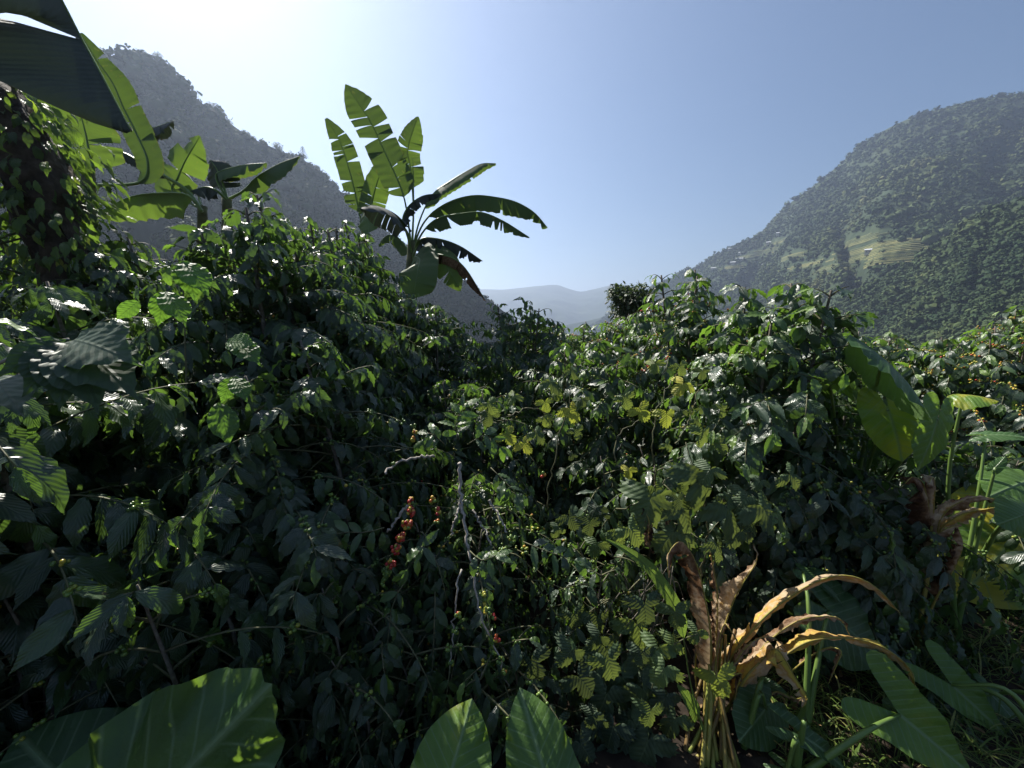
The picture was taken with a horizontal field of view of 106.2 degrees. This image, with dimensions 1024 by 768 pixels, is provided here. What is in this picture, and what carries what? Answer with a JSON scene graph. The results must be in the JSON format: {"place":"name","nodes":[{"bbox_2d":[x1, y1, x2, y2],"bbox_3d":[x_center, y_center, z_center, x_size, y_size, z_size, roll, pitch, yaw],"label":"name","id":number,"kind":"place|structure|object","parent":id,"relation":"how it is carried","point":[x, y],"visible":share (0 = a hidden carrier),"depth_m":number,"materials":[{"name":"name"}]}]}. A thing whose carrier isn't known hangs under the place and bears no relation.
{"place":"outdoors","nodes":[
{"label":"outdoors","id":0,"kind":"place"},
{"bbox_2d":[1,54,517,383],"bbox_3d":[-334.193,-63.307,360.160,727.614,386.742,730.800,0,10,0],"label":"hill","id":1,"kind":"structure","parent":0,"point":[143,231],"depth_m":297.02,"materials":[{"name":"green plant"}]},
{"bbox_2d":[152,51,163,62],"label":"skyline tree","id":2,"kind":"object","parent":1,"relation":"on","point":[158,56],"visible":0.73,"depth_m":295.84,"materials":[{"name":"grey plant"}]},
{"bbox_2d":[206,101,219,108],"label":"skyline tree","id":3,"kind":"object","parent":1,"relation":"on","point":[214,104],"visible":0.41,"depth_m":323.62,"materials":[{"name":"grey plant"}]},
{"bbox_2d":[0,43,525,386],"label":"hill forest","id":4,"kind":"object","parent":1,"relation":"on","point":[130,64],"visible":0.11,"depth_m":302.78,"materials":[{"name":"green plant"}]},
{"bbox_2d":[271,142,282,150],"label":"skyline tree","id":5,"kind":"object","parent":1,"relation":"on","point":[276,145],"visible":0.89,"depth_m":357.23,"materials":[{"name":"grey plant"}]},
{"bbox_2d":[0,0,1023,291],"label":"sky","id":6,"kind":"structure","parent":0,"point":[646,137],"materials":[{"name":"blue"}]},
{"bbox_2d":[480,285,647,326],"bbox_3d":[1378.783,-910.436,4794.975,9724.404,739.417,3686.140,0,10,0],"label":"hills","id":7,"kind":"structure","parent":0,"point":[566,306],"depth_m":4330.88,"materials":[{"name":"blue"}]},
{"bbox_2d":[532,318,600,334],"bbox_3d":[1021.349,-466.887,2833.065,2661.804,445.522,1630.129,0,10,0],"label":"valley spur","id":8,"kind":"structure","parent":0,"point":[572,327],"depth_m":2550.26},
{"bbox_2d":[211,389,1023,767],"bbox_3d":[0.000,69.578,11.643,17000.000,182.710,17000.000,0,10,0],"label":"ground","id":9,"kind":"structure","parent":0,"point":[687,759],"depth_m":1.93,"materials":[{"name":"soil"}]},
{"bbox_2d":[0,226,35,319],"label":"coffee shrub","id":10,"kind":"object","parent":9,"relation":"on","point":[5,259],"visible":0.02,"depth_m":3.22,"materials":[{"name":"green plant"}]},
{"bbox_2d":[0,0,132,132],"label":"banana plant","id":11,"kind":"object","parent":9,"relation":"on","point":[61,71],"visible":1,"depth_m":1.52,"materials":[{"name":"green plant"}]},
{"bbox_2d":[0,320,142,416],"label":"coffee shrub","id":12,"kind":"object","parent":9,"relation":"on","point":[90,365],"visible":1,"depth_m":0.83,"materials":[{"name":"green plant"}]},
{"bbox_2d":[0,81,152,438],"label":"tree","id":13,"kind":"object","parent":9,"relation":"on","point":[46,199],"visible":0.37,"depth_m":2.47,"materials":[{"name":"green plant"}]},
{"bbox_2d":[26,33,163,251],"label":"banana plant","id":14,"kind":"object","parent":9,"relation":"on","point":[142,143],"visible":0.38,"depth_m":3.96,"materials":[{"name":"green plant"}]},
{"bbox_2d":[0,552,196,756],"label":"coffee shrub","id":15,"kind":"object","parent":9,"relation":"on","point":[111,641],"visible":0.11,"depth_m":1.41,"materials":[{"name":"green plant"}]},
{"bbox_2d":[0,232,245,493],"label":"coffee shrub","id":16,"kind":"object","parent":9,"relation":"on","point":[107,279],"visible":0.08,"depth_m":2.47,"materials":[{"name":"green plant"}]},
{"bbox_2d":[0,281,253,731],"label":"coffee shrub","id":17,"kind":"object","parent":9,"relation":"on","point":[46,305],"visible":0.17,"depth_m":1.85,"materials":[{"name":"green plant"}]},
{"bbox_2d":[0,318,266,755],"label":"coffee shrub","id":18,"kind":"object","parent":9,"relation":"on","point":[36,439],"visible":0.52,"depth_m":1.36,"materials":[{"name":"green plant"}]},
{"bbox_2d":[0,667,284,767],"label":"elephant ear plant","id":19,"kind":"object","parent":9,"relation":"on","point":[225,717],"visible":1,"depth_m":1.18,"materials":[{"name":"green plant"}]},
{"bbox_2d":[98,121,208,316],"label":"banana plant","id":20,"kind":"object","parent":9,"relation":"on","point":[167,199],"visible":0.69,"depth_m":4.89,"materials":[{"name":"green plant"}]},
{"bbox_2d":[116,258,260,648],"bbox_3d":[-1.303,0.504,1.648,0.595,2.081,0.288,5,11,28],"label":"coffee shrub","id":21,"kind":"object","parent":9,"relation":"on","point":[193,280],"visible":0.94,"depth_m":1.51,"materials":[{"name":"green plant"}]},
{"bbox_2d":[0,493,389,767],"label":"coffee shrub","id":22,"kind":"object","parent":9,"relation":"on","point":[222,583],"visible":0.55,"depth_m":1.42,"materials":[{"name":"green plant"}]},
{"bbox_2d":[190,156,300,269],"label":"banana plant","id":23,"kind":"object","parent":9,"relation":"on","point":[220,173],"visible":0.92,"depth_m":4.68,"materials":[{"name":"green plant"}]},
{"bbox_2d":[88,189,431,629],"bbox_3d":[-1.665,0.094,2.782,2.108,2.836,2.101,8,12,40],"label":"coffee shrub","id":24,"kind":"object","parent":9,"relation":"on","point":[255,249],"visible":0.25,"depth_m":2.34,"materials":[{"name":"green plant"}]},
{"bbox_2d":[95,340,487,759],"bbox_3d":[-1.076,0.697,2.207,1.888,1.896,1.801,0,10,0],"label":"coffee shrub","id":25,"kind":"object","parent":9,"relation":"on","point":[283,504],"visible":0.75,"depth_m":1.77,"materials":[{"name":"green plant"}]},
{"bbox_2d":[211,226,442,501],"bbox_3d":[-1.378,0.121,3.164,1.604,2.676,1.598,0,10,0],"label":"coffee shrub","id":26,"kind":"object","parent":9,"relation":"on","point":[345,268],"visible":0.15,"depth_m":2.90,"materials":[{"name":"green plant"}]},
{"bbox_2d":[221,540,488,767],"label":"coffee shrub","id":27,"kind":"object","parent":9,"relation":"on","point":[329,595],"visible":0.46,"depth_m":1.61,"materials":[{"name":"green plant"}]},
{"bbox_2d":[325,118,388,264],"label":"banana plant","id":28,"kind":"object","parent":9,"relation":"on","point":[359,186],"visible":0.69,"depth_m":6.29,"materials":[{"name":"green plant"}]},
{"bbox_2d":[294,216,436,491],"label":"coffee shrub","id":29,"kind":"object","parent":9,"relation":"on","point":[385,289],"visible":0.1,"depth_m":3.69,"materials":[{"name":"green plant"}]},
{"bbox_2d":[275,575,505,767],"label":"coffee shrub","id":30,"kind":"object","parent":9,"relation":"on","point":[345,675],"visible":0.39,"depth_m":1.59,"materials":[{"name":"green plant"}]},
{"bbox_2d":[334,232,459,431],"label":"coffee shrub","id":31,"kind":"object","parent":9,"relation":"on","point":[399,301],"visible":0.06,"depth_m":4.09,"materials":[{"name":"green plant"}]},
{"bbox_2d":[344,84,547,321],"bbox_3d":[-0.947,-1.521,5.544,2.988,5.547,1.845,0,10,0],"label":"banana plant","id":32,"kind":"object","parent":9,"relation":"on","point":[434,258],"visible":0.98,"depth_m":5.66,"materials":[{"name":"green plant"}]},
{"bbox_2d":[310,392,597,767],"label":"coffee shrub","id":33,"kind":"object","parent":9,"relation":"on","point":[439,561],"visible":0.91,"depth_m":1.84,"materials":[{"name":"green plant"}]},
{"bbox_2d":[477,366,588,509],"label":"climbing vine","id":34,"kind":"object","parent":33,"relation":"attached to","point":[572,414],"visible":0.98,"depth_m":2.03,"materials":[{"name":"green plant"}]},
{"bbox_2d":[385,305,533,493],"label":"coffee shrub","id":35,"kind":"object","parent":9,"relation":"on","point":[457,341],"visible":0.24,"depth_m":4.01,"materials":[{"name":"green plant"}]},
{"bbox_2d":[382,379,580,605],"bbox_3d":[-0.320,0.710,3.284,1.982,1.473,1.836,0,10,0],"label":"coffee shrub","id":36,"kind":"object","parent":9,"relation":"on","point":[474,456],"visible":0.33,"depth_m":3.01,"materials":[{"name":"green plant"}]},
{"bbox_2d":[377,603,585,767],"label":"coffee shrub","id":37,"kind":"object","parent":9,"relation":"on","point":[485,702],"visible":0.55,"depth_m":1.66,"materials":[{"name":"green plant"}]},
{"bbox_2d":[410,688,580,767],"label":"elephant ear plant","id":38,"kind":"object","parent":9,"relation":"on","point":[456,736],"visible":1,"depth_m":1.34,"materials":[{"name":"green plant"}]},
{"bbox_2d":[438,297,591,490],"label":"coffee shrub","id":39,"kind":"object","parent":9,"relation":"on","point":[532,357],"visible":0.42,"depth_m":4.60,"materials":[{"name":"green plant"}]},
{"bbox_2d":[487,324,609,412],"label":"coffee shrub","id":40,"kind":"object","parent":9,"relation":"on","point":[560,334],"visible":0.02,"depth_m":5.70,"materials":[{"name":"green plant"}]},
{"bbox_2d":[532,321,620,448],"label":"coffee shrub","id":41,"kind":"object","parent":9,"relation":"on","point":[589,336],"visible":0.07,"depth_m":5.38,"materials":[{"name":"green plant"}]},
{"bbox_2d":[491,340,690,559],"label":"coffee shrub","id":42,"kind":"object","parent":9,"relation":"on","point":[610,383],"visible":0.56,"depth_m":3.13,"materials":[{"name":"green plant"}]},
{"bbox_2d":[522,537,695,723],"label":"coffee shrub","id":43,"kind":"object","parent":9,"relation":"on","point":[579,583],"visible":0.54,"depth_m":2.09,"materials":[{"name":"green plant"}]},
{"bbox_2d":[550,477,669,559],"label":"climbing vine","id":44,"kind":"object","parent":43,"relation":"attached to","point":[598,513],"visible":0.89,"depth_m":1.93,"materials":[{"name":"green plant"}]},
{"bbox_2d":[573,314,652,441],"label":"coffee shrub","id":45,"kind":"object","parent":9,"relation":"on","point":[623,322],"visible":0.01,"depth_m":5.52,"materials":[{"name":"green plant"}]},
{"bbox_2d":[520,590,736,767],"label":"climbing vine","id":46,"kind":"object","parent":9,"relation":"on","point":[642,681],"visible":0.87,"depth_m":1.70,"materials":[{"name":"green plant"}]},
{"bbox_2d":[604,280,658,321],"bbox_3d":[3.941,-0.973,13.026,1.768,4.942,1.958,3,10,18],"label":"round tree","id":47,"kind":"object","parent":9,"relation":"on","point":[626,300],"visible":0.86,"depth_m":12.42,"materials":[{"name":"green plant"}]},
{"bbox_2d":[575,309,704,466],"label":"coffee shrub","id":48,"kind":"object","parent":9,"relation":"on","point":[613,335],"visible":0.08,"depth_m":4.90,"materials":[{"name":"green plant"}]},
{"bbox_2d":[593,561,694,663],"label":"shrub","id":49,"kind":"object","parent":9,"relation":"on","point":[644,597],"visible":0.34,"depth_m":1.95,"materials":[{"name":"green plant"}]},
{"bbox_2d":[538,447,762,682],"bbox_3d":[0.867,1.027,2.718,1.398,1.198,1.514,0,10,0],"label":"coffee shrub","id":50,"kind":"object","parent":9,"relation":"on","point":[634,575],"visible":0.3,"depth_m":2.39,"materials":[{"name":"green plant"}]},
{"bbox_2d":[606,539,703,730],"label":"ginger shoot","id":51,"kind":"object","parent":9,"relation":"on","point":[660,581],"visible":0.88,"depth_m":1.66,"materials":[{"name":"green plant"}]},
{"bbox_2d":[592,269,748,527],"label":"coffee shrub","id":52,"kind":"object","parent":9,"relation":"on","point":[688,312],"visible":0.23,"depth_m":3.26,"materials":[{"name":"green plant"}]},
{"bbox_2d":[613,359,728,496],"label":"climbing vine","id":53,"kind":"object","parent":52,"relation":"attached to","point":[677,390],"visible":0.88,"depth_m":1.94,"materials":[{"name":"green plant"}]},
{"bbox_2d":[677,684,701,731],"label":"ginger shoot","id":54,"kind":"object","parent":9,"relation":"on","point":[687,697],"visible":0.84,"depth_m":1.76,"materials":[{"name":"green plant"}]},
{"bbox_2d":[732,676,788,751],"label":"elephant ear plant","id":55,"kind":"object","parent":9,"relation":"on","point":[753,715],"visible":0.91,"depth_m":1.75,"materials":[{"name":"green plant"}]},
{"bbox_2d":[632,283,940,666],"bbox_3d":[1.693,0.500,2.545,1.636,2.304,1.720,0,10,0],"label":"coffee shrub","id":56,"kind":"object","parent":9,"relation":"on","point":[774,395],"visible":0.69,"depth_m":2.18,"materials":[{"name":"green plant"}]},
{"bbox_2d":[611,442,802,577],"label":"climbing vine","id":57,"kind":"object","parent":56,"relation":"attached to","point":[742,516],"visible":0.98,"depth_m":1.73,"materials":[{"name":"green plant"}]},
{"bbox_2d":[638,508,654,553],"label":"dead leaf","id":58,"kind":"object","parent":57,"relation":"hanging from","point":[648,535],"visible":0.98,"depth_m":1.72,"materials":[{"name":"brown plant"}]},
{"bbox_2d":[666,541,915,767],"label":"ginger plant","id":59,"kind":"object","parent":9,"relation":"on","point":[763,657],"visible":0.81,"depth_m":1.77,"materials":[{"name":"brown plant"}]},
{"bbox_2d":[793,693,806,732],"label":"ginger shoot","id":60,"kind":"object","parent":9,"relation":"on","point":[801,714],"visible":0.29,"depth_m":1.77,"materials":[{"name":"green plant"}]},
{"bbox_2d":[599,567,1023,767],"bbox_3d":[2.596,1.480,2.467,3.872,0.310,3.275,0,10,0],"label":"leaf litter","id":61,"kind":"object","parent":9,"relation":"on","point":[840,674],"visible":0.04,"depth_m":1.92,"materials":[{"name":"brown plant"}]},
{"bbox_2d":[793,563,878,726],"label":"elephant ear plant","id":62,"kind":"object","parent":9,"relation":"on","point":[851,613],"visible":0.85,"depth_m":1.94,"materials":[{"name":"green plant"}]},
{"bbox_2d":[674,504,1023,767],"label":"grass","id":63,"kind":"structure","parent":9,"relation":"on","point":[854,759],"depth_m":1.86,"materials":[{"name":"green plant"}]},
{"bbox_2d":[678,445,1023,754],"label":"coffee shrub","id":64,"kind":"object","parent":9,"relation":"on","point":[904,623],"visible":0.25,"depth_m":2.08,"materials":[{"name":"green plant"}]},
{"bbox_2d":[779,310,926,514],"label":"coffee shrub","id":65,"kind":"object","parent":9,"relation":"on","point":[867,340],"visible":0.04,"depth_m":3.11,"materials":[{"name":"green plant"}]},
{"bbox_2d":[763,650,969,767],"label":"elephant ear plant","id":66,"kind":"object","parent":9,"relation":"on","point":[916,727],"visible":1,"depth_m":1.62,"materials":[{"name":"green plant"}]},
{"bbox_2d":[814,334,954,481],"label":"elephant ear plant","id":67,"kind":"object","parent":9,"relation":"on","point":[904,425],"visible":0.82,"depth_m":2.01,"materials":[{"name":"green plant"}]},
{"bbox_2d":[845,331,940,437],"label":"coffee shrub","id":68,"kind":"object","parent":9,"relation":"on","point":[890,334],"visible":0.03,"depth_m":4.92,"materials":[{"name":"green plant"}]},
{"bbox_2d":[843,337,1023,499],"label":"coffee shrub","id":69,"kind":"object","parent":9,"relation":"on","point":[915,360],"visible":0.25,"depth_m":3.27,"materials":[{"name":"green plant"}]},
{"bbox_2d":[845,440,1023,627],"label":"coffee shrub","id":70,"kind":"object","parent":9,"relation":"on","point":[965,449],"visible":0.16,"depth_m":2.73,"materials":[{"name":"green plant"}]},
{"bbox_2d":[894,474,999,647],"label":"ginger plant","id":71,"kind":"object","parent":9,"relation":"on","point":[921,507],"visible":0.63,"depth_m":1.99,"materials":[{"name":"brown plant"}]},
{"bbox_2d":[881,326,1023,505],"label":"coffee shrub","id":72,"kind":"object","parent":9,"relation":"on","point":[994,352],"visible":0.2,"depth_m":3.26,"materials":[{"name":"green plant"}]},
{"bbox_2d":[892,335,1014,362],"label":"coffee shrub","id":73,"kind":"object","parent":9,"relation":"on","point":[960,350],"visible":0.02,"depth_m":4.74,"materials":[{"name":"green plant"}]},
{"bbox_2d":[904,640,1023,737],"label":"elephant ear plant","id":74,"kind":"object","parent":9,"relation":"on","point":[963,693],"visible":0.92,"depth_m":1.85,"materials":[{"name":"green plant"}]},
{"bbox_2d":[937,465,1023,609],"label":"elephant ear plant","id":75,"kind":"object","parent":9,"relation":"on","point":[1008,490],"visible":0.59,"depth_m":2.36,"materials":[{"name":"green plant"}]},
{"bbox_2d":[945,393,1023,634],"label":"elephant ear plant","id":76,"kind":"object","parent":9,"relation":"on","point":[961,402],"visible":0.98,"depth_m":2.28,"materials":[{"name":"green plant"}]},
{"bbox_2d":[945,305,1023,362],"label":"coffee shrub","id":77,"kind":"object","parent":9,"relation":"on","point":[1018,323],"visible":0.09,"depth_m":4.92,"materials":[{"name":"green plant"}]},
{"bbox_2d":[725,232,928,274],"bbox_3d":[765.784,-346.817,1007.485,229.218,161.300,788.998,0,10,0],"label":"terraced fields","id":78,"kind":"structure","parent":0,"point":[906,250],"depth_m":768.45,"materials":[{"name":"green plant"}]},
{"bbox_2d":[864,248,872,255],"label":"farmhouse","id":79,"kind":"object","parent":78,"relation":"on","point":[867,252],"visible":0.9,"depth_m":751.89,"materials":[{"name":"metal"}]},
{"bbox_2d":[657,95,1023,337],"bbox_3d":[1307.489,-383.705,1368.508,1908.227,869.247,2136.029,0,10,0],"label":"mountain","id":80,"kind":"structure","parent":0,"point":[862,274],"depth_m":926.36,"materials":[{"name":"green plant"}]},
{"bbox_2d":[574,91,1023,345],"bbox_3d":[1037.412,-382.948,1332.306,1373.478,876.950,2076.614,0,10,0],"label":"mountain forest","id":81,"kind":"object","parent":80,"relation":"on","point":[935,227],"visible":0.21,"depth_m":946.36,"materials":[{"name":"green plant"}]},
{"bbox_2d":[833,198,1023,345],"bbox_3d":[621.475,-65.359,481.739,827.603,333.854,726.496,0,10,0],"label":"spur","id":82,"kind":"structure","parent":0,"point":[966,291],"depth_m":426.59,"materials":[{"name":"green plant"}]},
{"bbox_2d":[808,196,1023,357],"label":"spur forest","id":83,"kind":"object","parent":82,"relation":"on","point":[889,308],"visible":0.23,"depth_m":453.76,"materials":[{"name":"green plant"}]}
]}

